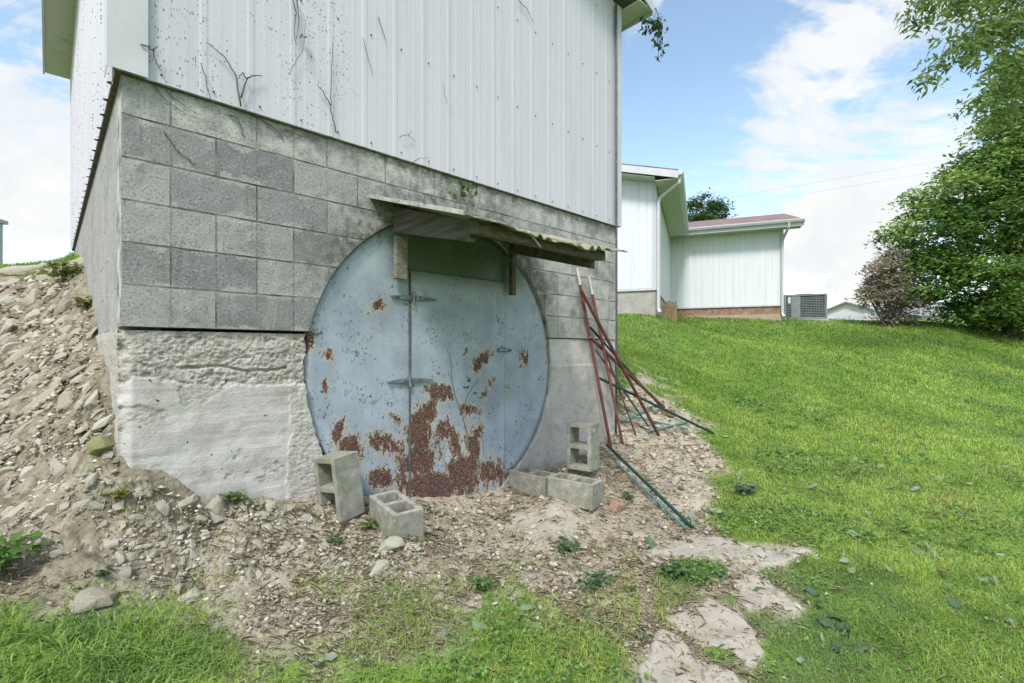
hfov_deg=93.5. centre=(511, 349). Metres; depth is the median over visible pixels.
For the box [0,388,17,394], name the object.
rubble stone
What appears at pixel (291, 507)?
rubble stone
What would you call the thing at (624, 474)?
fallen leaf
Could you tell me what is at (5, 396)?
rubble stone
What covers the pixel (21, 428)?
rubble stone
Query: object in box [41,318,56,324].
rubble stone
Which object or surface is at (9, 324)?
rubble stone
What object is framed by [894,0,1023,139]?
overhanging tree
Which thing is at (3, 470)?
rubble stone
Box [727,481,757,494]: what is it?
weed
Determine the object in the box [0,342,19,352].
rubble stone
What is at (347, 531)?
rubble stone
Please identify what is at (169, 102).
dead vine
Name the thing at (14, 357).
rock
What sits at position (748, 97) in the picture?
sky
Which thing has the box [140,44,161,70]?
dead vine
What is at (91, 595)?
rock
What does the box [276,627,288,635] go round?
rock
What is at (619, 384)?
green post
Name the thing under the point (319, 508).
rubble stone
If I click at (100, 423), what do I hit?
rubble stone
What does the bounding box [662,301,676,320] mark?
board gate
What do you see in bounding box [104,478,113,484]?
rubble stone
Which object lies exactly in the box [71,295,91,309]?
weed
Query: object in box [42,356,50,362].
rubble stone
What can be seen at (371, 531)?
rubble stone
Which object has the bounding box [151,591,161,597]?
rubble stone
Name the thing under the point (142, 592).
rubble stone
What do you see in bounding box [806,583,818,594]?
fallen leaf
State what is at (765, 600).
stone slab
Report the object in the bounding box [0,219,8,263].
metal shed
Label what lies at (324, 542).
rubble stone
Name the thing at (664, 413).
wood offcut
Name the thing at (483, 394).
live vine
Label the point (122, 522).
rubble stone
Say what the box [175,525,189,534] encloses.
rubble stone
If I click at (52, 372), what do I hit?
rubble stone
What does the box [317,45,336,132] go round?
dead vine
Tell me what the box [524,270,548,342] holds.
dead vine
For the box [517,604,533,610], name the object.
fallen leaf
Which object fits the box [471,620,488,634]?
fallen leaf
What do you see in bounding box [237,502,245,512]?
rubble stone
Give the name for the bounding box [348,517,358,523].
rubble stone
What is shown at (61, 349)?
rubble stone
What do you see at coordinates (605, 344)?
green post
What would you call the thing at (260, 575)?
rubble stone
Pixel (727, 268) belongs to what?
house
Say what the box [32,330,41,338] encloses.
rubble stone
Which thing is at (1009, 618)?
fallen leaf
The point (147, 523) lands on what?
rubble stone
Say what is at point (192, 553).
rubble stone
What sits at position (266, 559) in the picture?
rubble stone
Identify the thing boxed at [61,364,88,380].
rubble stone
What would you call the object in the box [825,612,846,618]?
fallen leaf
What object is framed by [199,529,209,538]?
rubble stone
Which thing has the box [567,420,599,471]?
cinder block
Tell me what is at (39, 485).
rubble stone
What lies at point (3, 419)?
rubble stone
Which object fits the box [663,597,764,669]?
stone slab
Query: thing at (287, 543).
rubble stone
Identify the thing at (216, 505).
rock
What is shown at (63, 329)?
rubble stone
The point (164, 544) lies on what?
rubble stone
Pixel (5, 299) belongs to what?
rubble stone
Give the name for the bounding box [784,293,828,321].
air conditioner
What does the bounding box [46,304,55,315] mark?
rubble stone
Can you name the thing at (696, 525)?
fallen leaf
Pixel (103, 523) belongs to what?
rubble stone
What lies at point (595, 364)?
red pipe
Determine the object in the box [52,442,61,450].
rubble stone
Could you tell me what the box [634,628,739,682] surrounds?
stone slab
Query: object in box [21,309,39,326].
rubble stone
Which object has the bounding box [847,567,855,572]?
fallen leaf
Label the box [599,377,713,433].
green post
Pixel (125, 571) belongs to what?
rubble stone
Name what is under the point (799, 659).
fallen leaf
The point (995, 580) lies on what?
fallen leaf
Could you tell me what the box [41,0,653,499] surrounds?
outbuilding
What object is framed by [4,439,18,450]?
rubble stone
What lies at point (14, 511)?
rubble stone
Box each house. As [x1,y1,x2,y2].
[618,163,804,320]
[827,301,959,319]
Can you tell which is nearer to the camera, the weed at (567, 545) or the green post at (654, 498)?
the weed at (567, 545)
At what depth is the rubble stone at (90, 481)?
2.27 m
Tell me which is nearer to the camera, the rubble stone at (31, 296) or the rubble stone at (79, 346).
the rubble stone at (79, 346)
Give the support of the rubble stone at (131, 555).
on the ground at (88, 531)
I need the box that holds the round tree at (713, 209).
[686,187,738,221]
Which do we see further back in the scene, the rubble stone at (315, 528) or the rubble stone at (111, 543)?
the rubble stone at (315, 528)
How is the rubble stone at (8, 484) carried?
on the ground at (88, 531)
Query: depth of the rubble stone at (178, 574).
2.22 m
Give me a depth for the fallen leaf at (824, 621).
2.22 m
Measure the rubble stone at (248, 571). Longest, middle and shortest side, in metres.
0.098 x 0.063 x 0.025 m
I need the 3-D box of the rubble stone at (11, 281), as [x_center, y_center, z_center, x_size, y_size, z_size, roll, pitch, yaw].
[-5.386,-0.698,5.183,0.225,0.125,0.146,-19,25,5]
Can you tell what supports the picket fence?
on the ground at (88, 531)
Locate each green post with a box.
[590,326,661,406]
[595,349,648,426]
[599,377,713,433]
[606,354,636,435]
[606,444,693,528]
[615,461,686,527]
[617,401,637,415]
[621,406,652,422]
[630,414,687,429]
[647,420,690,432]
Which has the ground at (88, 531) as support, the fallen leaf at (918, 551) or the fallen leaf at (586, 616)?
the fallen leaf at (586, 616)
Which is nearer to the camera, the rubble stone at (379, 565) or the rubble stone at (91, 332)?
the rubble stone at (379, 565)
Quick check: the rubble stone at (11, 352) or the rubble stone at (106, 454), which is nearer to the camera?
the rubble stone at (106, 454)
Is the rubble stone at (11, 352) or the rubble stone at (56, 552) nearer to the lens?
the rubble stone at (56, 552)
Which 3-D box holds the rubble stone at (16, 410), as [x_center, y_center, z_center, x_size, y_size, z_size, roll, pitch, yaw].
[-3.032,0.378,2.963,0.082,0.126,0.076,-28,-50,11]
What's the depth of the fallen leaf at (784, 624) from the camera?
2.21 m
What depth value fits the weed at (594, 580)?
2.55 m
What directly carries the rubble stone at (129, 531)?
on the ground at (88, 531)
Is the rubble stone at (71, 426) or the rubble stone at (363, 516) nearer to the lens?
the rubble stone at (71, 426)
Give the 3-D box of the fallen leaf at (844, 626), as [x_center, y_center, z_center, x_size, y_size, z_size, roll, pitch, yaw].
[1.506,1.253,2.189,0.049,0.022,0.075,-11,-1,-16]
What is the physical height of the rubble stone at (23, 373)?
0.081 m
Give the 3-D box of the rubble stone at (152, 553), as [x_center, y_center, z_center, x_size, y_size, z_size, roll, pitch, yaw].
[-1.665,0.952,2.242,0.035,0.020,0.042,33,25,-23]
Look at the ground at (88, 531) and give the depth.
2.60 m
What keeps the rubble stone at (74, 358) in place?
on the ground at (88, 531)
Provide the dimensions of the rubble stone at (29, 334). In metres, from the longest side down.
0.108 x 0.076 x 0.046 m
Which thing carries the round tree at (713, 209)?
on the ground at (88, 531)
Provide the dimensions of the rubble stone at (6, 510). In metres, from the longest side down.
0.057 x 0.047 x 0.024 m
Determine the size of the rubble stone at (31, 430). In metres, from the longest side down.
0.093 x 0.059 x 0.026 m
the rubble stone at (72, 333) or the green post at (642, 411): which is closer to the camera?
the rubble stone at (72, 333)
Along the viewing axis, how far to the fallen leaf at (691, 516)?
3.54 m
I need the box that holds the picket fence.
[837,311,913,319]
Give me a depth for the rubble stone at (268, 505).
2.74 m
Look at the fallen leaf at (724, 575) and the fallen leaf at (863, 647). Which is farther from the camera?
the fallen leaf at (724, 575)
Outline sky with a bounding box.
[0,0,1023,308]
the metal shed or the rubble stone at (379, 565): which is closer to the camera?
the rubble stone at (379, 565)
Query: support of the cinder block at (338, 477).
on the ground at (88, 531)
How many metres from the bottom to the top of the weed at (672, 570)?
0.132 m
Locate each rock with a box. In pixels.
[0,264,46,275]
[4,347,30,369]
[17,382,62,418]
[35,257,82,280]
[68,586,118,614]
[87,435,114,455]
[205,495,226,516]
[208,617,222,632]
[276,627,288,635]
[376,536,404,552]
[432,592,444,602]
[606,496,625,512]
[630,449,646,456]
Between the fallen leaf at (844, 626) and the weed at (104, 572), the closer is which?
the weed at (104, 572)
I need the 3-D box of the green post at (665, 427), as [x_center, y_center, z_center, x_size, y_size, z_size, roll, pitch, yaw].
[1.795,0.868,5.474,0.800,0.070,0.024,0,0,-37]
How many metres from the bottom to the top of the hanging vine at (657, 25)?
0.570 m
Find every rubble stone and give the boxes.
[0,295,15,304]
[0,318,19,334]
[0,332,12,338]
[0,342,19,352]
[0,377,12,386]
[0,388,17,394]
[0,394,13,399]
[0,400,10,406]
[0,414,8,425]
[0,438,7,446]
[0,466,16,475]
[0,501,29,519]
[0,506,10,515]
[1,334,18,342]
[2,278,21,287]
[3,295,25,305]
[3,479,12,491]
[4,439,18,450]
[7,349,18,356]
[9,445,22,455]
[10,305,19,311]
[10,406,24,419]
[12,417,37,437]
[15,370,28,381]
[19,319,38,329]
[19,331,33,341]
[19,465,33,480]
[21,288,46,305]
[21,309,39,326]
[21,375,30,386]
[21,551,27,561]
[22,374,38,388]
[28,427,37,435]
[30,505,45,517]
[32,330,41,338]
[32,409,47,417]
[34,483,46,491]
[35,438,45,448]
[39,445,45,455]
[39,535,51,544]
[41,293,57,304]
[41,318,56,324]
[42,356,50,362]
[43,485,50,493]
[45,366,59,378]
[46,283,60,294]
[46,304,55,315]
[48,549,62,557]
[49,376,61,386]
[50,453,61,472]
[51,418,63,430]
[52,352,68,362]
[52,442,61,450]
[52,462,64,475]
[53,314,67,326]
[55,333,67,341]
[55,347,64,354]
[56,391,74,413]
[58,324,71,334]
[58,501,69,511]
[60,483,77,490]
[61,299,72,310]
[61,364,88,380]
[62,290,70,297]
[66,451,81,473]
[67,327,81,338]
[67,422,75,429]
[68,336,79,345]
[69,372,84,383]
[71,353,78,360]
[71,498,90,512]
[72,343,82,353]
[73,398,83,409]
[73,422,89,434]
[78,462,85,473]
[80,430,90,444]
[82,382,91,395]
[83,389,98,410]
[84,472,98,487]
[86,326,97,337]
[86,501,104,510]
[90,408,104,420]
[91,413,114,431]
[99,520,107,527]
[101,451,113,458]
[103,538,118,548]
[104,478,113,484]
[112,499,124,510]
[113,565,131,577]
[114,552,125,561]
[118,520,126,527]
[125,527,135,535]
[125,552,139,560]
[127,513,143,519]
[128,540,139,546]
[132,487,156,497]
[132,543,153,549]
[140,589,147,594]
[145,520,153,527]
[149,550,158,557]
[150,531,158,538]
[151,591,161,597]
[156,499,170,515]
[160,540,167,547]
[162,521,172,532]
[172,583,182,594]
[175,493,198,509]
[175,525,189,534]
[176,571,182,579]
[177,587,201,601]
[179,554,185,569]
[186,537,195,557]
[194,515,207,521]
[196,557,208,565]
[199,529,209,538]
[210,511,223,523]
[227,543,233,549]
[235,547,246,555]
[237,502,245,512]
[237,514,248,525]
[244,567,252,575]
[250,536,265,550]
[254,569,264,578]
[258,510,266,520]
[260,556,274,561]
[263,499,275,511]
[264,523,273,536]
[275,509,284,521]
[276,540,294,554]
[282,503,301,511]
[296,541,307,550]
[301,513,315,522]
[305,562,313,569]
[309,524,324,536]
[312,501,323,514]
[317,538,328,552]
[318,556,329,562]
[324,507,335,513]
[330,585,340,596]
[343,530,357,534]
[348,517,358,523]
[358,514,370,519]
[367,528,382,537]
[369,559,393,579]
[403,550,411,560]
[407,542,420,550]
[409,572,420,581]
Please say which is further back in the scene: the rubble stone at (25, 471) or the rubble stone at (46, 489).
the rubble stone at (25, 471)
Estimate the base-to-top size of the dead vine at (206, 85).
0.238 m
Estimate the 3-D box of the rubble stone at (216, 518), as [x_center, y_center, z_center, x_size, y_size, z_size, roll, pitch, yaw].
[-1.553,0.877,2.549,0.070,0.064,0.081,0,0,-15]
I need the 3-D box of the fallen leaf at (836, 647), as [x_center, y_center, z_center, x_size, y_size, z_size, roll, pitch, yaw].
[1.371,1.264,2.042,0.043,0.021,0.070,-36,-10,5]
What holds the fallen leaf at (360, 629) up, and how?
on the ground at (88, 531)
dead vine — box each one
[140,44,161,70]
[153,85,194,117]
[163,131,193,164]
[164,87,195,113]
[201,63,219,113]
[206,42,262,106]
[249,113,319,140]
[293,0,299,41]
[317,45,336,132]
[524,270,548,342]
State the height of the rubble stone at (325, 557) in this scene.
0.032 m
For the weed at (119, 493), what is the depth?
2.27 m
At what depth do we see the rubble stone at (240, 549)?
2.45 m
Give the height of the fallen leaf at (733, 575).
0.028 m
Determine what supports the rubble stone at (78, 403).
on the ground at (88, 531)
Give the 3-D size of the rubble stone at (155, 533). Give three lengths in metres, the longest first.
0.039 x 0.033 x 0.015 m
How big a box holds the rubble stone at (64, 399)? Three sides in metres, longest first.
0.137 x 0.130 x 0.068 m
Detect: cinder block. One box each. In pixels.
[313,451,364,522]
[369,489,423,540]
[509,466,555,497]
[547,472,602,510]
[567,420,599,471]
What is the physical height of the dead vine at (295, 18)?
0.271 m
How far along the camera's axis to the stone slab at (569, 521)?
3.44 m
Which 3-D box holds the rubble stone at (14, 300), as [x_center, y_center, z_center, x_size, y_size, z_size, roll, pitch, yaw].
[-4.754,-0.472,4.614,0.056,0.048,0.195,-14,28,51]
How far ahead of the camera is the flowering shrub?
15.05 m
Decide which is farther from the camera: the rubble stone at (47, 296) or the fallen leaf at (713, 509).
the rubble stone at (47, 296)
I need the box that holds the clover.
[19,262,1023,682]
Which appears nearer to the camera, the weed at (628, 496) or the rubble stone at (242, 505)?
the rubble stone at (242, 505)
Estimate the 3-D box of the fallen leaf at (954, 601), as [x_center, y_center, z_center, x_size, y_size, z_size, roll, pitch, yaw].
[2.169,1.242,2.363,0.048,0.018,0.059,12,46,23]
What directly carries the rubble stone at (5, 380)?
on the ground at (88, 531)
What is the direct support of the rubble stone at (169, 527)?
on the ground at (88, 531)
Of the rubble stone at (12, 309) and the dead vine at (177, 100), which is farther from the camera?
the rubble stone at (12, 309)
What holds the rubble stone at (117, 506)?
on the ground at (88, 531)
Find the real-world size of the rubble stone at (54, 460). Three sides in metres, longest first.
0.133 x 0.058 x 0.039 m
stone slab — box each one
[507,502,585,543]
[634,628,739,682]
[645,535,811,567]
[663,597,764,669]
[730,572,805,611]
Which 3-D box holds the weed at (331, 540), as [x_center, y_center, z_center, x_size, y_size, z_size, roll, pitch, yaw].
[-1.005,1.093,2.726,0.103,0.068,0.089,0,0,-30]
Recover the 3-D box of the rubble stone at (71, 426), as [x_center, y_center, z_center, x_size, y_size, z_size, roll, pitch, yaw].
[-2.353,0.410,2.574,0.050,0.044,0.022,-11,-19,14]
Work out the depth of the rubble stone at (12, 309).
4.45 m
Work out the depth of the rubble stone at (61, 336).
3.47 m
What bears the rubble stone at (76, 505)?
on the ground at (88, 531)
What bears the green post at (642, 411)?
on the ground at (88, 531)
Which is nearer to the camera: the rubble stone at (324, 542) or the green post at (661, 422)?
the rubble stone at (324, 542)
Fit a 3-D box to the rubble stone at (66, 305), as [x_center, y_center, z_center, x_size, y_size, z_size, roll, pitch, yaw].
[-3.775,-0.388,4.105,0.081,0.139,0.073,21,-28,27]
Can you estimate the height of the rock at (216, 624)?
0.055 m
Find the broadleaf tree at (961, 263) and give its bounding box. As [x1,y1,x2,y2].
[862,70,1023,338]
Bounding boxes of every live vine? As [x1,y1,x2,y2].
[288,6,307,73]
[443,179,477,197]
[450,359,486,485]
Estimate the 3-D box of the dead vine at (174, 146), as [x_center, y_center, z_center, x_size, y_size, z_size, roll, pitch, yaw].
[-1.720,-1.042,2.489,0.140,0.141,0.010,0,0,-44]
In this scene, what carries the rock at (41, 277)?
on the ground at (88, 531)
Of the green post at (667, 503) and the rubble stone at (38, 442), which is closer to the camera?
the rubble stone at (38, 442)
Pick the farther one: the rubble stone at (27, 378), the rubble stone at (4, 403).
the rubble stone at (27, 378)
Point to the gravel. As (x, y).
(42, 285)
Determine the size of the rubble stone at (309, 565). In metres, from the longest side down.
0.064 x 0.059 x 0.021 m
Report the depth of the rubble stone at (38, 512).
2.20 m
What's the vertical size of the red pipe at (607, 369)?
1.737 m
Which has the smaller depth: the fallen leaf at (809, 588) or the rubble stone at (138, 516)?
the rubble stone at (138, 516)
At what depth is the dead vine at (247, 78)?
2.65 m
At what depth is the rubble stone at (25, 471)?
2.45 m
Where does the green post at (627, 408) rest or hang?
on the ground at (88, 531)
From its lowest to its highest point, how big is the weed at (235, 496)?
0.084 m
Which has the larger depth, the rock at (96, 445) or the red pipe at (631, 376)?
the red pipe at (631, 376)
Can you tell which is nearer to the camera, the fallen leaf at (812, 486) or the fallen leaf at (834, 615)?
the fallen leaf at (834, 615)
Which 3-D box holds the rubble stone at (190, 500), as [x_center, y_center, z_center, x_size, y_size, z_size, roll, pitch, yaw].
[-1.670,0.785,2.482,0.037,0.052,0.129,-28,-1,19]
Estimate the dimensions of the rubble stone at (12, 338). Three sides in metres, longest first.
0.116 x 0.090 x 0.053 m
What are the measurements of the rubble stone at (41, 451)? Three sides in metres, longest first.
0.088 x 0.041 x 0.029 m
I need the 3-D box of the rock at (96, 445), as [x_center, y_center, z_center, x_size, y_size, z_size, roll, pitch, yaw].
[-2.019,0.473,2.366,0.103,0.102,0.087,33,-28,23]
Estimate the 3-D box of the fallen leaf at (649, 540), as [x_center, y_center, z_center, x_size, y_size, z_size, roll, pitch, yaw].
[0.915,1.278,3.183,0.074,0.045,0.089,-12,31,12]
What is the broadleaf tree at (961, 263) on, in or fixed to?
on the ground at (88, 531)
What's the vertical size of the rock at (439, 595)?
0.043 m
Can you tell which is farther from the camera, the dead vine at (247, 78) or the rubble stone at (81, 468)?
the dead vine at (247, 78)
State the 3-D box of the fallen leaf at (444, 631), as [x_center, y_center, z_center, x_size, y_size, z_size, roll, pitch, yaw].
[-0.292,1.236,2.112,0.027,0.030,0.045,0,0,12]
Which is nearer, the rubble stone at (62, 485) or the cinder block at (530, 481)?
the rubble stone at (62, 485)
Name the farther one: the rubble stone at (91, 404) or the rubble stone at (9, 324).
the rubble stone at (9, 324)
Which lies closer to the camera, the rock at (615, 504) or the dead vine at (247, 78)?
the dead vine at (247, 78)
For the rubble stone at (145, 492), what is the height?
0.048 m
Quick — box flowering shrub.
[844,247,940,327]
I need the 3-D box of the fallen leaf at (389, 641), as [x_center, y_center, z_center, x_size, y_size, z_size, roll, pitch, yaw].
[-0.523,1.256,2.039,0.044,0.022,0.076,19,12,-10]
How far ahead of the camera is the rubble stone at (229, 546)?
2.45 m
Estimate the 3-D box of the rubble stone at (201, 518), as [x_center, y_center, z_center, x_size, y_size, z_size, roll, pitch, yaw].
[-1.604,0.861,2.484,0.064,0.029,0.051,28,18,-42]
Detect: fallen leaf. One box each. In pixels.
[312,658,323,665]
[323,652,337,660]
[357,622,366,630]
[384,639,393,652]
[441,628,448,634]
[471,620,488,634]
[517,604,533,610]
[584,613,592,622]
[621,472,627,480]
[641,631,653,643]
[645,536,655,549]
[683,510,696,522]
[691,521,705,530]
[708,507,723,512]
[715,569,727,577]
[731,573,740,578]
[778,620,786,626]
[796,656,802,663]
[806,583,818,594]
[807,483,817,488]
[816,617,833,627]
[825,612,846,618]
[830,642,840,652]
[834,621,850,629]
[840,557,849,563]
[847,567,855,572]
[852,644,868,652]
[911,548,925,554]
[932,547,939,558]
[948,597,959,608]
[977,577,992,581]
[991,574,998,588]
[1005,615,1018,624]
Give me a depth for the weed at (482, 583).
2.48 m
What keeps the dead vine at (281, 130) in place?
attached to the outbuilding
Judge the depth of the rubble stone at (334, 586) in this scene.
2.39 m
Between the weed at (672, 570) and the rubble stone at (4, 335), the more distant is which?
the rubble stone at (4, 335)
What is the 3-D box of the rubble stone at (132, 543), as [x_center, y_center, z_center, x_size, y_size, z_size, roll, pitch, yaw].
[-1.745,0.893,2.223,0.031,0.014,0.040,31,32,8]
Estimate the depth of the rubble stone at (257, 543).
2.51 m
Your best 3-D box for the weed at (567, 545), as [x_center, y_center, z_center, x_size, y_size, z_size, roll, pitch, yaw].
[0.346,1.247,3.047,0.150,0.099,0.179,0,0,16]
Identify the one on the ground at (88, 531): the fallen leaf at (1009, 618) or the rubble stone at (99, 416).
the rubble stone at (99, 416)
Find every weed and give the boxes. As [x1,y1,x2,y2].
[0,531,51,576]
[38,261,84,282]
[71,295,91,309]
[80,564,113,578]
[103,485,128,501]
[218,490,252,504]
[326,535,342,545]
[358,516,378,530]
[469,576,499,591]
[556,535,576,554]
[574,570,612,592]
[621,491,634,499]
[656,559,691,581]
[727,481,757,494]
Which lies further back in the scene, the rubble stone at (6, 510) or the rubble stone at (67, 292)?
the rubble stone at (67, 292)
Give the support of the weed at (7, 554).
on the ground at (88, 531)
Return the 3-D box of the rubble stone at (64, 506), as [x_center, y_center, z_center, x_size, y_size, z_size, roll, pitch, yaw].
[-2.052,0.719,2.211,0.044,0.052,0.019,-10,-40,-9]
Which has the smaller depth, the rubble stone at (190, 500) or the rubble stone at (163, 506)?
the rubble stone at (163, 506)
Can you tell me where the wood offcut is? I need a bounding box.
[661,408,675,416]
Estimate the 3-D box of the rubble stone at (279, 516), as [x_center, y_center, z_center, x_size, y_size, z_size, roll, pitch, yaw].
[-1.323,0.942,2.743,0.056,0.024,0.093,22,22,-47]
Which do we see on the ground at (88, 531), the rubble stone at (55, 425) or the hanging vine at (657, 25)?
the rubble stone at (55, 425)
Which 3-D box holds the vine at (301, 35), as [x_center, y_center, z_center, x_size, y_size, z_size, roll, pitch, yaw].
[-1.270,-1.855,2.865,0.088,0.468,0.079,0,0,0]
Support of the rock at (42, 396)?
on the ground at (88, 531)
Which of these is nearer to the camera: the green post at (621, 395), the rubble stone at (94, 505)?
the rubble stone at (94, 505)
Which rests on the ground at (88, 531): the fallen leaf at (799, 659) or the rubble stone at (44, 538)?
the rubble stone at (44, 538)
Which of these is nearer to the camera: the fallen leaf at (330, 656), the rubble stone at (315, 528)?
the fallen leaf at (330, 656)
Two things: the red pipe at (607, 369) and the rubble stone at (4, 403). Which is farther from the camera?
the red pipe at (607, 369)
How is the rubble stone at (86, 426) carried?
on the ground at (88, 531)
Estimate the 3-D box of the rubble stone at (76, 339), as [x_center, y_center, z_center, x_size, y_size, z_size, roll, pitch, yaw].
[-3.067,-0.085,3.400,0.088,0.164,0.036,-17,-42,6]
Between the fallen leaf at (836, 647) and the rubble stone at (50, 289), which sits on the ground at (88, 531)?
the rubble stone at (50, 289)
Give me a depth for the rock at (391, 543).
2.70 m
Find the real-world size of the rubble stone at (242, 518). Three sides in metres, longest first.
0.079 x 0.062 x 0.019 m
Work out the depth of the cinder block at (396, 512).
2.89 m
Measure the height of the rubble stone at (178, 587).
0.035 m
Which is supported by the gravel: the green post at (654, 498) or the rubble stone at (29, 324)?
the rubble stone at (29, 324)
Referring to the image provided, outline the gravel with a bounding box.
[0,255,810,682]
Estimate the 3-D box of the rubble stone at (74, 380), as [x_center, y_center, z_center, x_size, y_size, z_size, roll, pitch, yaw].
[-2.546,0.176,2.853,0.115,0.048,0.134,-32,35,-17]
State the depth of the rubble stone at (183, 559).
2.28 m
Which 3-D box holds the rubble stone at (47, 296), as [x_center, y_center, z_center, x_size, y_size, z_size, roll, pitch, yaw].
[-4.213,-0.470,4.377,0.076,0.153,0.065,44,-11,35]
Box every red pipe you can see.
[576,268,611,446]
[580,289,660,436]
[588,277,623,444]
[588,336,664,407]
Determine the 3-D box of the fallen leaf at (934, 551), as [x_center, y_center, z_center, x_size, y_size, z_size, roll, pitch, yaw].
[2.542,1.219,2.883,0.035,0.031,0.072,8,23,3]
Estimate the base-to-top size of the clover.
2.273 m
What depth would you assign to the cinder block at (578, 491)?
3.71 m
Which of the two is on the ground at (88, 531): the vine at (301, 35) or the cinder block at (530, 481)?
the cinder block at (530, 481)
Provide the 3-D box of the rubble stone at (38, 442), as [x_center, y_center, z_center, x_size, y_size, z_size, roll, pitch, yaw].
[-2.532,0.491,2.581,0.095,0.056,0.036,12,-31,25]
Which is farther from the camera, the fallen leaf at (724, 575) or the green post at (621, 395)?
the green post at (621, 395)
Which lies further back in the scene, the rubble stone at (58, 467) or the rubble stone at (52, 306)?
the rubble stone at (52, 306)
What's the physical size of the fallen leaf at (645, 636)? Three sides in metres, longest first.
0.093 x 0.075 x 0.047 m
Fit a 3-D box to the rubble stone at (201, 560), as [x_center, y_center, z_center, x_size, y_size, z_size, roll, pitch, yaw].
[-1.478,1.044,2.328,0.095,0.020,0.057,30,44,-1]
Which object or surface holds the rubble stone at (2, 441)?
on the ground at (88, 531)
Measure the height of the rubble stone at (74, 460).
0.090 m
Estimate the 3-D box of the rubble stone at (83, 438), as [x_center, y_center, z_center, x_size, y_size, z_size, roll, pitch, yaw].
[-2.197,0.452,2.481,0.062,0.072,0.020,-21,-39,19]
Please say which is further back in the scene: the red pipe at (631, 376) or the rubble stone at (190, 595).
the red pipe at (631, 376)
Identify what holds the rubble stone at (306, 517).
on the ground at (88, 531)
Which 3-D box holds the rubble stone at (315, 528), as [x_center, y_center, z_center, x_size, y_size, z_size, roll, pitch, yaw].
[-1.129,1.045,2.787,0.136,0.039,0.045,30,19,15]
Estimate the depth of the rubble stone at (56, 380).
3.10 m
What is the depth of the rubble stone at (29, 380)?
3.17 m
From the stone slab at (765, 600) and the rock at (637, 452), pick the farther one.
the rock at (637, 452)
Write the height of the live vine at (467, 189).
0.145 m
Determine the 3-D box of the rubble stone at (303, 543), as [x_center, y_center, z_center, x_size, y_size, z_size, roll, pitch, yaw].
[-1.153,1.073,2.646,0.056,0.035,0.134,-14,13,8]
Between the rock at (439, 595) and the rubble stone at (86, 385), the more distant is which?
the rubble stone at (86, 385)
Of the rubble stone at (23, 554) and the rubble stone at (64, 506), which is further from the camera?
the rubble stone at (64, 506)
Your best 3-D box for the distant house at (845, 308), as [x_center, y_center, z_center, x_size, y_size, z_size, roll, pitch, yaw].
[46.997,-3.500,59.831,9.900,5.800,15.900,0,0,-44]
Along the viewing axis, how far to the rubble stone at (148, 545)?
2.23 m
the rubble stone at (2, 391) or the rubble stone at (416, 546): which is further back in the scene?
the rubble stone at (2, 391)
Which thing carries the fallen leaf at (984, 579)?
on the ground at (88, 531)
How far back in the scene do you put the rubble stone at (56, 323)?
3.94 m
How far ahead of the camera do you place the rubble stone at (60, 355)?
3.26 m
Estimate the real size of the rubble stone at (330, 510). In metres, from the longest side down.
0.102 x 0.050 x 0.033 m
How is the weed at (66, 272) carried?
on the ground at (88, 531)
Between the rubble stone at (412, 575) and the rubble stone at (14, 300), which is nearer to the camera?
the rubble stone at (412, 575)
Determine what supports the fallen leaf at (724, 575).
on the ground at (88, 531)
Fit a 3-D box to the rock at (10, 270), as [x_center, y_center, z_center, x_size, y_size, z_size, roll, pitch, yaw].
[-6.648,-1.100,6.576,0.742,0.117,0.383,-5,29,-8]
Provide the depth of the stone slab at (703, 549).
2.99 m
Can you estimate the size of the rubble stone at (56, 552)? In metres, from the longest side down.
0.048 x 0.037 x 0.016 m
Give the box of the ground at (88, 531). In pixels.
[0,253,1023,682]
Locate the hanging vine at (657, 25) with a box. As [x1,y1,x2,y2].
[638,8,669,61]
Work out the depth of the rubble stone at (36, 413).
2.85 m
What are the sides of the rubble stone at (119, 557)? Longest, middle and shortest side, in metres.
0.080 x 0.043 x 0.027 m
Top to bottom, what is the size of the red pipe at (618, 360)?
1.554 m
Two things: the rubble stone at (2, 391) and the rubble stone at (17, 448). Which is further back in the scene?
the rubble stone at (2, 391)
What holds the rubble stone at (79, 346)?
on the ground at (88, 531)
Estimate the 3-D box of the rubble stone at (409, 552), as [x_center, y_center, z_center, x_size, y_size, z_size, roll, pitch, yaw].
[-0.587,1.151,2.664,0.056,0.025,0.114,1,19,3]
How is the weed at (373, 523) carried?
on the ground at (88, 531)
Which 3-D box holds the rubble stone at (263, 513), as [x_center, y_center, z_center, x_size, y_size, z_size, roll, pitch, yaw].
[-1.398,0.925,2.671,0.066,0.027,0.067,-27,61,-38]
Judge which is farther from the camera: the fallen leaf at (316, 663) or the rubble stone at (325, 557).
the rubble stone at (325, 557)
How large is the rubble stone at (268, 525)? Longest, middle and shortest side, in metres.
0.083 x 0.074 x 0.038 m

